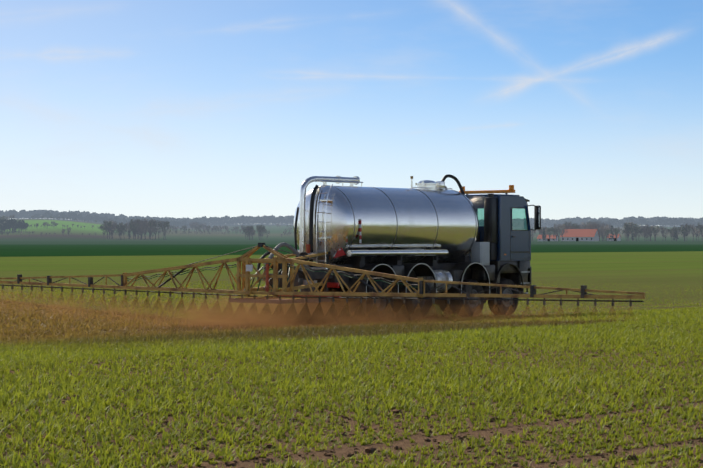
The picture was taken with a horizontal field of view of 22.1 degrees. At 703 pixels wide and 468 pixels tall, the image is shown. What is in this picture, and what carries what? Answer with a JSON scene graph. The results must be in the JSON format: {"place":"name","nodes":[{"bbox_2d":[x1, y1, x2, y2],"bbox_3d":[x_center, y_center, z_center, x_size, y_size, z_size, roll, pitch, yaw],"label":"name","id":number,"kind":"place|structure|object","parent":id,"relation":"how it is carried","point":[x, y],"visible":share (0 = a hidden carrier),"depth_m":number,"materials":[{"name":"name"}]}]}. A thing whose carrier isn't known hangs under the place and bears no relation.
{"place":"outdoors","nodes":[
{"label":"outdoors","id":0,"kind":"place"},
{"bbox_2d":[0,244,702,467],"bbox_3d":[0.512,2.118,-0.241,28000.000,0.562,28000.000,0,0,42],"label":"ground","id":1,"kind":"structure","parent":0,"point":[672,266],"depth_m":66.83,"materials":[{"name":"green plant"}]},
{"bbox_2d":[0,174,644,322],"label":"tanker truck","id":2,"kind":"object","parent":1,"relation":"on","point":[424,238],"visible":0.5,"depth_m":53.38,"materials":[{"name":"silver metal"}]},
{"bbox_2d":[0,291,635,324],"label":"spray fans","id":3,"kind":"object","parent":2,"relation":"attached to","point":[343,311],"depth_m":49.03,"materials":[{"name":"brown liquid"}]},
{"bbox_2d":[0,280,702,467],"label":"crop blades","id":4,"kind":"object","parent":1,"relation":"on","point":[50,350],"visible":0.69,"depth_m":23.05,"materials":[{"name":"green plant"}]},
{"bbox_2d":[0,334,702,467],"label":"soil clods","id":5,"kind":"object","parent":1,"relation":"on","point":[369,450],"visible":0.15,"depth_m":17.12,"materials":[{"name":"brown soil"}]},
{"bbox_2d":[0,219,702,243],"bbox_3d":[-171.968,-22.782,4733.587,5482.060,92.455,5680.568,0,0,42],"label":"hills","id":6,"kind":"structure","parent":0,"point":[88,236],"depth_m":2026.56,"materials":[{"name":"green plant"}]},
{"bbox_2d":[0,219,28,232],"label":"wood","id":7,"kind":"object","parent":6,"relation":"on","point":[9,224],"visible":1,"depth_m":2135.36,"materials":[{"name":"grey plant"}]},
{"bbox_2d":[0,209,702,228],"bbox_3d":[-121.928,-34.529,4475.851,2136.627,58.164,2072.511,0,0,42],"label":"forest","id":8,"kind":"object","parent":6,"relation":"on","point":[288,219],"visible":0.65,"depth_m":4459.60,"materials":[{"name":"green plant"}]},
{"bbox_2d":[0,215,702,240],"bbox_3d":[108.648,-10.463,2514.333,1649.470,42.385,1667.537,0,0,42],"label":"bare trees","id":9,"kind":"object","parent":6,"relation":"on","point":[143,227],"visible":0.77,"depth_m":1710.07,"materials":[{"name":"grey plant"}]},
{"bbox_2d":[128,226,678,240],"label":"evergreens","id":10,"kind":"object","parent":6,"relation":"on","point":[544,236],"visible":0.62,"depth_m":1496.51,"materials":[{"name":"green plant"}]},
{"bbox_2d":[537,229,620,240],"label":"farmstead","id":11,"kind":"structure","parent":6,"relation":"on","point":[581,235],"depth_m":1520.14,"materials":[{"name":"tile"}]},
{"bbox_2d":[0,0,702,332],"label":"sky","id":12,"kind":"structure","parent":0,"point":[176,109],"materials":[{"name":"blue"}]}
]}

